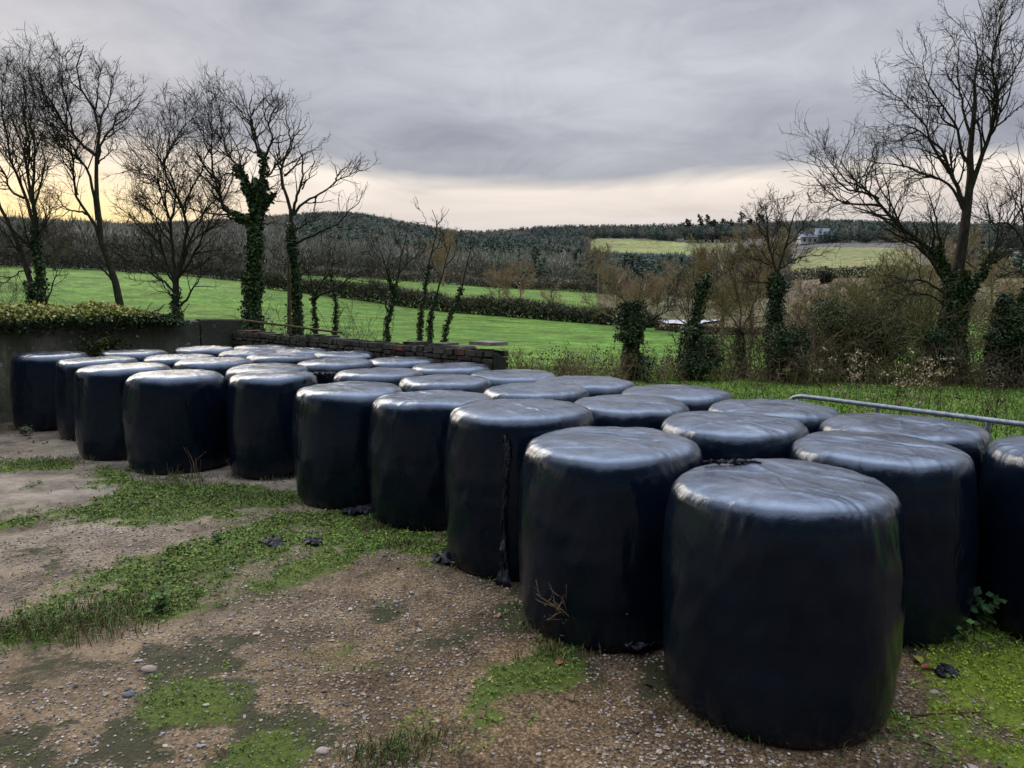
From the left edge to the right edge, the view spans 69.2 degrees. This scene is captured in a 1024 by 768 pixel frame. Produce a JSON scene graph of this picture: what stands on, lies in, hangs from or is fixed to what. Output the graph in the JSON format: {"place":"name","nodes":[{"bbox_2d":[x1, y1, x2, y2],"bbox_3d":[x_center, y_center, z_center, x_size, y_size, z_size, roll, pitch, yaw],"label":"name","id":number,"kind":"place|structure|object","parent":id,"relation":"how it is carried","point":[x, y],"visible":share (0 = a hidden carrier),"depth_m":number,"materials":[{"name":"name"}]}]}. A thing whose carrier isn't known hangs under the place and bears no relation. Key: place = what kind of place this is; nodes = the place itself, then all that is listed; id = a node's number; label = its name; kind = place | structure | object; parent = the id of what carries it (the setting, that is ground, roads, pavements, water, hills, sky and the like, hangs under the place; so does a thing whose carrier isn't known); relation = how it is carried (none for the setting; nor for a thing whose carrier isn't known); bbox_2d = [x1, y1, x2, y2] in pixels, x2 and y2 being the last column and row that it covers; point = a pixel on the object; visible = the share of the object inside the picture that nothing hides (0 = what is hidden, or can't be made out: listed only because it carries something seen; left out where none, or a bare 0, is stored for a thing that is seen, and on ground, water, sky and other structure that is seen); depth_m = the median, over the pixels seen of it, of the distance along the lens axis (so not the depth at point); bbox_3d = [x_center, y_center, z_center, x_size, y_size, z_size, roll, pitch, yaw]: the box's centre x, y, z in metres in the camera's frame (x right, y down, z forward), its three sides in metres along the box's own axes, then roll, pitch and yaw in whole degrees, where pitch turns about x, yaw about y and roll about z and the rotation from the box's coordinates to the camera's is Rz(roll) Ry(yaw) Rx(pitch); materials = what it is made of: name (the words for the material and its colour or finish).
{"place":"outdoors","nodes":[
{"label":"outdoors","id":0,"kind":"place"},
{"bbox_2d":[0,424,1011,766],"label":"dead leaves","id":1,"kind":"object","parent":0,"point":[482,714],"visible":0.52,"depth_m":4.46,"materials":[{"name":"brown plant"}]},
{"bbox_2d":[0,421,1023,767],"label":"yard","id":2,"kind":"structure","parent":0,"point":[42,667],"depth_m":4.59,"materials":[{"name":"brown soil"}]},
{"bbox_2d":[9,351,89,430],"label":"silage bale","id":3,"kind":"object","parent":2,"relation":"on","point":[32,380],"visible":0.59,"depth_m":12.66},
{"bbox_2d":[54,356,137,440],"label":"silage bale","id":4,"kind":"object","parent":2,"relation":"on","point":[65,370],"visible":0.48,"depth_m":11.82},
{"bbox_2d":[73,362,171,460],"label":"silage bale","id":5,"kind":"object","parent":2,"relation":"on","point":[97,397],"visible":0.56,"depth_m":10.35},
{"bbox_2d":[99,349,168,361],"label":"silage bale","id":6,"kind":"object","parent":2,"relation":"on","point":[139,355],"visible":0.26,"depth_m":13.60},
{"bbox_2d":[145,586,174,613],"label":"leafy weed","id":7,"kind":"object","parent":2,"relation":"on","point":[162,601],"visible":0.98,"depth_m":5.39,"materials":[{"name":"green plant"}]},
{"bbox_2d":[121,369,228,474],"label":"silage bale","id":8,"kind":"object","parent":2,"relation":"on","point":[168,417],"visible":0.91,"depth_m":9.59},
{"bbox_2d":[142,354,214,368],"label":"silage bale","id":9,"kind":"object","parent":2,"relation":"on","point":[170,360],"visible":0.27,"depth_m":12.51},
{"bbox_2d":[173,345,233,356],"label":"silage bale","id":10,"kind":"object","parent":2,"relation":"on","point":[215,351],"visible":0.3,"depth_m":14.64},
{"bbox_2d":[172,357,252,376],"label":"silage bale","id":11,"kind":"object","parent":2,"relation":"on","point":[222,365],"visible":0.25,"depth_m":11.60},
{"bbox_2d":[218,349,276,357],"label":"silage bale","id":12,"kind":"object","parent":2,"relation":"on","point":[240,353],"visible":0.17,"depth_m":13.67},
{"bbox_2d":[224,363,308,390],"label":"silage bale","id":13,"kind":"object","parent":2,"relation":"on","point":[235,370],"visible":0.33,"depth_m":10.69},
{"bbox_2d":[227,370,335,479],"bbox_3d":[-3.077,0.477,9.843,1.326,1.361,1.219,-3,7,-22],"label":"silage bale","id":14,"kind":"object","parent":2,"relation":"on","point":[259,419],"visible":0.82,"depth_m":9.30},
{"bbox_2d":[247,352,317,363],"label":"silage bale","id":15,"kind":"object","parent":2,"relation":"on","point":[289,357],"visible":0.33,"depth_m":12.71},
{"bbox_2d":[297,358,372,383],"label":"silage bale","id":16,"kind":"object","parent":2,"relation":"on","point":[336,365],"visible":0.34,"depth_m":11.37},
{"bbox_2d":[314,350,375,359],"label":"silage bale","id":17,"kind":"object","parent":2,"relation":"on","point":[361,354],"visible":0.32,"depth_m":13.34},
{"bbox_2d":[292,381,402,508],"bbox_3d":[-1.861,0.651,8.589,1.320,1.310,1.378,0,7,0],"label":"silage bale","id":18,"kind":"object","parent":2,"relation":"on","point":[330,427],"visible":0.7,"depth_m":7.98},
{"bbox_2d":[332,367,422,385],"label":"silage bale","id":19,"kind":"object","parent":2,"relation":"on","point":[395,376],"visible":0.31,"depth_m":10.02},
{"bbox_2d":[370,356,435,368],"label":"silage bale","id":20,"kind":"object","parent":2,"relation":"on","point":[400,362],"visible":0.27,"depth_m":11.87},
{"bbox_2d":[367,390,492,531],"bbox_3d":[-0.818,0.741,7.812,1.373,1.315,1.338,0,7,0],"label":"silage bale","id":21,"kind":"object","parent":2,"relation":"on","point":[407,437],"visible":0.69,"depth_m":7.22},
{"bbox_2d":[398,374,492,392],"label":"silage bale","id":22,"kind":"object","parent":2,"relation":"on","point":[469,383],"visible":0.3,"depth_m":9.13},
{"bbox_2d":[412,362,490,375],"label":"silage bale","id":23,"kind":"object","parent":2,"relation":"on","point":[467,368],"visible":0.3,"depth_m":10.84},
{"bbox_2d":[0,425,1023,767],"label":"ground weeds","id":24,"kind":"object","parent":2,"relation":"on","point":[32,621],"visible":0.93,"depth_m":5.68,"materials":[{"name":"green plant"}]},
{"bbox_2d":[471,369,555,385],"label":"silage bale","id":25,"kind":"object","parent":2,"relation":"on","point":[500,377],"visible":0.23,"depth_m":9.79},
{"bbox_2d":[444,398,594,587],"bbox_3d":[0.078,0.856,6.527,1.289,1.389,1.341,6,9,43],"label":"silage bale","id":26,"kind":"object","parent":2,"relation":"on","point":[487,441],"visible":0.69,"depth_m":5.98},
{"bbox_2d":[484,382,589,402],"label":"silage bale","id":27,"kind":"object","parent":2,"relation":"on","point":[567,392],"visible":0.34,"depth_m":8.18},
{"bbox_2d":[536,376,635,396],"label":"silage bale","id":28,"kind":"object","parent":2,"relation":"on","point":[598,385],"visible":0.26,"depth_m":9.03},
{"bbox_2d":[518,426,703,652],"bbox_3d":[0.716,1.026,5.345,1.346,1.329,1.374,0,7,0],"label":"silage bale","id":29,"kind":"object","parent":2,"relation":"on","point":[593,500],"visible":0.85,"depth_m":4.77},
{"bbox_2d":[574,394,689,429],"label":"silage bale","id":30,"kind":"object","parent":2,"relation":"on","point":[629,410],"visible":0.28,"depth_m":6.91},
{"bbox_2d":[621,384,732,410],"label":"silage bale","id":31,"kind":"object","parent":2,"relation":"on","point":[696,398],"visible":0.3,"depth_m":8.04},
{"bbox_2d":[660,411,808,464],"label":"silage bale","id":32,"kind":"object","parent":2,"relation":"on","point":[718,435],"visible":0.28,"depth_m":5.82},
{"bbox_2d":[708,398,839,433],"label":"silage bale","id":33,"kind":"object","parent":2,"relation":"on","point":[811,417],"visible":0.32,"depth_m":6.93},
{"bbox_2d":[661,458,905,749],"bbox_3d":[1.542,1.152,4.294,1.325,1.326,1.301,0,7,0],"label":"silage bale","id":34,"kind":"object","parent":2,"relation":"on","point":[784,594],"visible":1,"depth_m":3.76},
{"bbox_2d":[788,430,978,647],"bbox_3d":[2.615,1.041,5.396,1.257,1.288,1.302,0,7,0],"label":"silage bale","id":35,"kind":"object","parent":2,"relation":"on","point":[932,485],"visible":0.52,"depth_m":4.81},
{"bbox_2d":[817,413,993,488],"bbox_3d":[3.285,0.935,6.281,1.403,1.290,1.337,0,7,0],"label":"silage bale","id":36,"kind":"object","parent":2,"relation":"on","point":[972,441],"visible":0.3,"depth_m":5.94},
{"bbox_2d":[970,586,1006,625],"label":"leafy weed","id":37,"kind":"object","parent":2,"relation":"on","point":[979,609],"visible":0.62,"depth_m":5.12,"materials":[{"name":"green plant"}]},
{"bbox_2d":[975,435,1023,641],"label":"silage bale","id":38,"kind":"object","parent":2,"relation":"on","point":[1000,567],"visible":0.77,"depth_m":5.06},
{"bbox_2d":[0,232,1023,438],"bbox_3d":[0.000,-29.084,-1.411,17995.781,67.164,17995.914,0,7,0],"label":"terrain","id":39,"kind":"structure","parent":0,"point":[529,333],"depth_m":96.72,"materials":[{"name":"green plant"}]},
{"bbox_2d":[0,35,89,321],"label":"bare tree","id":40,"kind":"object","parent":39,"relation":"on","point":[38,294],"visible":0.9,"depth_m":23.23,"materials":[{"name":"brown plant"}]},
{"bbox_2d":[21,215,79,270],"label":"tree","id":41,"kind":"object","parent":39,"relation":"on","point":[66,240],"visible":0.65,"depth_m":126.44,"materials":[{"name":"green plant"}]},
{"bbox_2d":[0,23,167,305],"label":"bare tree","id":42,"kind":"object","parent":39,"relation":"on","point":[111,275],"visible":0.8,"depth_m":24.04,"materials":[{"name":"brown plant"}]},
{"bbox_2d":[0,320,199,422],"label":"rendered wall","id":43,"kind":"structure","parent":39,"relation":"on","point":[171,338],"depth_m":14.73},
{"bbox_2d":[0,300,189,337],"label":"ivy","id":44,"kind":"object","parent":43,"relation":"attached to","point":[60,315],"visible":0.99,"depth_m":14.63,"materials":[{"name":"green plant"}]},
{"bbox_2d":[63,329,138,356],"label":"ivy","id":45,"kind":"object","parent":43,"relation":"attached to","point":[105,345],"visible":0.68,"depth_m":15.08,"materials":[{"name":"green plant"}]},
{"bbox_2d":[0,239,279,280],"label":"hedge","id":46,"kind":"object","parent":39,"relation":"on","point":[76,254],"visible":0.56,"depth_m":139.57,"materials":[{"name":"plant"}]},
{"bbox_2d":[95,78,246,316],"bbox_3d":[-9.794,-4.400,21.281,4.970,8.697,3.937,0,7,0],"label":"bare tree","id":47,"kind":"object","parent":39,"relation":"on","point":[177,273],"visible":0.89,"depth_m":21.29,"materials":[{"name":"brown plant"}]},
{"bbox_2d":[195,319,241,346],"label":"wall pier","id":48,"kind":"structure","parent":39,"relation":"on","point":[216,332],"depth_m":17.61,"materials":[{"name":"grey concrete"}]},
{"bbox_2d":[163,63,301,331],"bbox_3d":[-7.857,-4.557,21.229,3.843,9.051,3.084,0,7,0],"label":"ivy tree","id":49,"kind":"object","parent":39,"relation":"on","point":[259,200],"visible":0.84,"depth_m":21.05,"materials":[{"name":"green plant"}]},
{"bbox_2d":[249,87,379,335],"bbox_3d":[-6.170,-4.788,23.364,4.252,9.088,2.358,0,7,0],"label":"ivy tree","id":50,"kind":"object","parent":39,"relation":"on","point":[292,243],"visible":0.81,"depth_m":23.12,"materials":[{"name":"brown plant"}]},
{"bbox_2d":[322,238,347,334],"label":"tree","id":51,"kind":"object","parent":39,"relation":"on","point":[334,295],"visible":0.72,"depth_m":25.33,"materials":[{"name":"green plant"}]},
{"bbox_2d":[298,219,413,333],"bbox_3d":[-5.312,-2.942,24.970,4.194,4.978,1.808,-1,7,-8],"label":"tree","id":52,"kind":"object","parent":39,"relation":"on","point":[314,298],"visible":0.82,"depth_m":24.80,"materials":[{"name":"brown plant"}]},
{"bbox_2d":[307,292,426,341],"bbox_3d":[-4.365,-1.765,23.739,3.398,2.742,3.978,4,8,29],"label":"leafless shrub","id":53,"kind":"object","parent":39,"relation":"on","point":[361,334],"visible":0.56,"depth_m":23.70,"materials":[{"name":"brown plant"}]},
{"bbox_2d":[232,330,508,369],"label":"stone wall","id":54,"kind":"structure","parent":39,"relation":"on","point":[449,352],"depth_m":13.61,"materials":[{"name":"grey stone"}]},
{"bbox_2d":[348,214,434,341],"bbox_3d":[-3.937,-3.039,24.502,2.824,5.238,1.831,0,7,0],"label":"tree","id":55,"kind":"object","parent":39,"relation":"on","point":[393,292],"visible":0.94,"depth_m":24.75,"materials":[{"name":"brown plant"}]},
{"bbox_2d":[405,197,449,340],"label":"slim tree","id":56,"kind":"object","parent":39,"relation":"on","point":[420,323],"visible":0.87,"depth_m":24.31,"materials":[{"name":"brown plant"}]},
{"bbox_2d":[424,226,457,285],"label":"tree","id":57,"kind":"object","parent":39,"relation":"on","point":[440,260],"visible":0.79,"depth_m":180.60,"materials":[{"name":"brown plant"}]},
{"bbox_2d":[425,217,465,344],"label":"slim tree","id":58,"kind":"object","parent":39,"relation":"on","point":[430,331],"visible":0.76,"depth_m":24.56,"materials":[{"name":"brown plant"}]},
{"bbox_2d":[275,259,649,295],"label":"hedge","id":59,"kind":"object","parent":39,"relation":"on","point":[536,286],"visible":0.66,"depth_m":186.20,"materials":[{"name":"plant"}]},
{"bbox_2d":[263,268,669,327],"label":"hedge","id":60,"kind":"object","parent":39,"relation":"on","point":[544,310],"visible":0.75,"depth_m":109.32,"materials":[{"name":"green plant"}]},
{"bbox_2d":[440,230,493,341],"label":"slim tree","id":61,"kind":"object","parent":39,"relation":"on","point":[454,307],"visible":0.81,"depth_m":24.88,"materials":[{"name":"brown plant"}]},
{"bbox_2d":[482,263,512,306],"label":"tree","id":62,"kind":"object","parent":39,"relation":"on","point":[500,278],"visible":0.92,"depth_m":116.77,"materials":[{"name":"brown plant"}]},
{"bbox_2d":[0,211,1022,289],"bbox_3d":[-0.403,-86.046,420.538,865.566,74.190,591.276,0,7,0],"label":"bare woodland","id":63,"kind":"object","parent":39,"relation":"on","point":[557,266],"visible":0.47,"depth_m":198.34,"materials":[{"name":"brown plant"}]},
{"bbox_2d":[499,258,537,299],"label":"tree","id":64,"kind":"object","parent":39,"relation":"on","point":[517,272],"visible":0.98,"depth_m":114.84,"materials":[{"name":"brown plant"}]},
{"bbox_2d":[494,340,620,376],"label":"bramble","id":65,"kind":"object","parent":39,"relation":"on","point":[564,365],"visible":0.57,"depth_m":18.49,"materials":[{"name":"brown plant"}]},
{"bbox_2d":[575,241,617,292],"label":"tree","id":66,"kind":"object","parent":39,"relation":"on","point":[595,250],"visible":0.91,"depth_m":171.68,"materials":[{"name":"brown plant"}]},
{"bbox_2d":[560,343,637,379],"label":"bramble","id":67,"kind":"object","parent":39,"relation":"on","point":[608,363],"visible":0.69,"depth_m":20.18,"materials":[{"name":"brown plant"}]},
{"bbox_2d":[577,261,639,326],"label":"tree","id":68,"kind":"object","parent":39,"relation":"on","point":[605,277],"visible":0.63,"depth_m":90.60,"materials":[{"name":"brown plant"}]},
{"bbox_2d":[598,343,682,383],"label":"bush","id":69,"kind":"object","parent":39,"relation":"on","point":[641,361],"visible":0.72,"depth_m":19.96,"materials":[{"name":"green plant"}]},
{"bbox_2d":[612,267,674,313],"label":"tree","id":70,"kind":"object","parent":39,"relation":"on","point":[629,295],"visible":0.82,"depth_m":85.27,"materials":[{"name":"brown plant"}]},
{"bbox_2d":[607,272,687,381],"bbox_3d":[3.703,-1.423,20.180,2.235,3.208,1.447,3,7,22],"label":"ivy stump","id":71,"kind":"object","parent":39,"relation":"on","point":[630,317],"visible":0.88,"depth_m":20.28,"materials":[{"name":"green plant"}]},
{"bbox_2d":[285,211,1022,250],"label":"conifer forest","id":72,"kind":"object","parent":39,"relation":"on","point":[718,230],"visible":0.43,"depth_m":530.38,"materials":[{"name":"green plant"}]},
{"bbox_2d":[284,222,1023,297],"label":"conifer forest","id":73,"kind":"object","parent":39,"relation":"on","point":[633,261],"visible":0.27,"depth_m":208.00,"materials":[{"name":"green plant"}]},
{"bbox_2d":[649,257,699,307],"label":"tree","id":74,"kind":"object","parent":39,"relation":"on","point":[674,271],"visible":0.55,"depth_m":145.37,"materials":[{"name":"brown plant"}]},
{"bbox_2d":[661,250,738,381],"bbox_3d":[5.275,-1.814,20.923,2.250,3.889,1.514,0,7,0],"label":"ivy tree","id":75,"kind":"object","parent":39,"relation":"on","point":[693,331],"visible":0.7,"depth_m":20.70,"materials":[{"name":"green plant"}]},
{"bbox_2d":[664,333,745,382],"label":"ivy bush","id":76,"kind":"object","parent":39,"relation":"on","point":[712,349],"visible":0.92,"depth_m":20.38,"materials":[{"name":"green plant"}]},
{"bbox_2d":[683,231,747,242],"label":"hedge","id":77,"kind":"object","parent":39,"relation":"on","point":[717,237],"visible":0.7,"depth_m":570.75,"materials":[{"name":"green plant"}]},
{"bbox_2d":[683,235,770,335],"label":"tree","id":78,"kind":"object","parent":39,"relation":"on","point":[703,258],"visible":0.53,"depth_m":77.88,"materials":[{"name":"brown plant"}]},
{"bbox_2d":[704,353,771,382],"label":"bramble","id":79,"kind":"object","parent":39,"relation":"on","point":[731,370],"visible":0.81,"depth_m":20.59,"materials":[{"name":"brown plant"}]},
{"bbox_2d":[686,240,795,379],"bbox_3d":[6.483,-1.994,21.300,3.195,4.294,1.842,0,7,0],"label":"scrub tree","id":80,"kind":"object","parent":39,"relation":"on","point":[740,331],"visible":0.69,"depth_m":21.28,"materials":[{"name":"brown plant"}]},
{"bbox_2d":[708,221,801,327],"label":"tree","id":81,"kind":"object","parent":39,"relation":"on","point":[777,260],"visible":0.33,"depth_m":85.53,"materials":[{"name":"brown plant"}]},
{"bbox_2d":[705,270,853,376],"bbox_3d":[7.864,-1.793,22.501,5.277,3.200,4.606,-1,7,-12],"label":"scrub bush","id":82,"kind":"object","parent":39,"relation":"on","point":[750,343],"visible":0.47,"depth_m":21.91,"materials":[{"name":"brown plant"}]},
{"bbox_2d":[726,184,842,379],"bbox_3d":[7.562,-2.671,20.825,3.021,5.656,1.971,0,7,0],"label":"ivy tree","id":83,"kind":"object","parent":39,"relation":"on","point":[775,283],"visible":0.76,"depth_m":20.76,"materials":[{"name":"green plant"}]},
{"bbox_2d":[720,321,849,385],"bbox_3d":[7.577,-0.851,19.946,2.827,1.892,3.330,-2,7,-18],"label":"ivy bush","id":84,"kind":"object","parent":39,"relation":"on","point":[778,354],"visible":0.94,"depth_m":19.85,"materials":[{"name":"green plant"}]},
{"bbox_2d":[782,273,845,331],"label":"field tree","id":85,"kind":"object","parent":39,"relation":"on","point":[799,284],"visible":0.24,"depth_m":57.37,"materials":[{"name":"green plant"}]},
{"bbox_2d":[729,268,928,374],"bbox_3d":[9.203,-1.629,22.257,5.419,3.737,6.266,0,7,0],"label":"scrub bush","id":86,"kind":"object","parent":39,"relation":"on","point":[810,298],"visible":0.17,"depth_m":22.09,"materials":[{"name":"brown plant"}]},
{"bbox_2d":[763,341,902,386],"bbox_3d":[8.487,-0.539,19.963,3.623,1.300,2.852,0,7,0],"label":"bramble","id":87,"kind":"object","parent":39,"relation":"on","point":[823,374],"visible":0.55,"depth_m":19.70,"materials":[{"name":"brown plant"}]},
{"bbox_2d":[741,273,939,384],"bbox_3d":[8.948,-1.413,20.471,4.658,3.440,4.900,0,7,0],"label":"ivy bush","id":88,"kind":"object","parent":39,"relation":"on","point":[830,329],"visible":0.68,"depth_m":20.25,"materials":[{"name":"green plant"}]},
{"bbox_2d":[788,264,931,280],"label":"hedge","id":89,"kind":"object","parent":39,"relation":"on","point":[847,270],"visible":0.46,"depth_m":240.33,"materials":[{"name":"green plant"}]},
{"bbox_2d":[803,309,937,382],"bbox_3d":[10.245,-1.084,20.994,3.470,2.077,3.637,5,9,38],"label":"ivy bush","id":90,"kind":"object","parent":39,"relation":"on","point":[895,337],"visible":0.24,"depth_m":20.38,"materials":[{"name":"green plant"}]},
{"bbox_2d":[811,250,939,321],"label":"field tree","id":91,"kind":"object","parent":39,"relation":"on","point":[898,266],"visible":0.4,"depth_m":51.30,"materials":[{"name":"brown plant"}]},
{"bbox_2d":[776,0,1023,383],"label":"ivy tree","id":92,"kind":"object","parent":39,"relation":"on","point":[964,287],"visible":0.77,"depth_m":19.93,"materials":[{"name":"brown plant"}]},
{"bbox_2d":[788,250,1023,381],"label":"thorn bush","id":93,"kind":"object","parent":39,"relation":"on","point":[913,317],"visible":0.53,"depth_m":20.41,"materials":[{"name":"brown plant"}]},
{"bbox_2d":[789,394,1023,432],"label":"metal barrier","id":94,"kind":"object","parent":39,"relation":"on","point":[877,407],"visible":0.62,"depth_m":6.91,"materials":[{"name":"metal"}]},
{"bbox_2d":[893,356,939,414],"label":"dead weed","id":95,"kind":"object","parent":39,"relation":"on","point":[922,377],"visible":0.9,"depth_m":9.66,"materials":[{"name":"brown plant"}]},
{"bbox_2d":[868,351,993,388],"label":"bramble","id":96,"kind":"object","parent":39,"relation":"on","point":[915,373],"visible":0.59,"depth_m":19.36,"materials":[{"name":"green plant"}]},
{"bbox_2d":[863,221,1012,332],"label":"field tree","id":97,"kind":"object","parent":39,"relation":"on","point":[927,267],"visible":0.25,"depth_m":59.71,"materials":[{"name":"brown plant"}]},
{"bbox_2d":[893,319,1023,387],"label":"ivy bush","id":98,"kind":"object","parent":39,"relation":"on","point":[939,336],"visible":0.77,"depth_m":19.60,"materials":[{"name":"green plant"}]},
{"bbox_2d":[900,291,1017,375],"bbox_3d":[14.166,-1.585,22.602,5.631,2.814,4.064,0,7,0],"label":"scrub bush","id":99,"kind":"object","parent":39,"relation":"on","point":[986,315],"visible":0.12,"depth_m":22.58,"materials":[{"name":"brown plant"}]},
{"bbox_2d":[898,284,1023,385],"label":"holly bush","id":100,"kind":"object","parent":39,"relation":"on","point":[1013,335],"visible":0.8,"depth_m":19.64,"materials":[{"name":"green plant"}]},
{"bbox_2d":[933,244,1023,324],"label":"field tree","id":101,"kind":"object","parent":39,"relation":"on","point":[992,278],"visible":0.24,"depth_m":51.41,"materials":[{"name":"brown plant"}]},
{"bbox_2d":[951,356,1023,393],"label":"bramble","id":102,"kind":"object","parent":39,"relation":"on","point":[1011,376],"visible":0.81,"depth_m":18.74,"materials":[{"name":"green plant"}]},
{"bbox_2d":[956,118,1023,294],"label":"bare tree","id":103,"kind":"object","parent":39,"relation":"on","point":[1020,179],"visible":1,"depth_m":19.18,"materials":[{"name":"brown plant"}]},
{"bbox_2d":[0,0,1023,232],"label":"sky","id":104,"kind":"structure","parent":0,"point":[491,114],"materials":[{"name":"grey"}]},
{"bbox_2d":[508,365,1023,439],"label":"grass","id":105,"kind":"structure","parent":0,"point":[966,399],"depth_m":17.70,"materials":[{"name":"green plant"}]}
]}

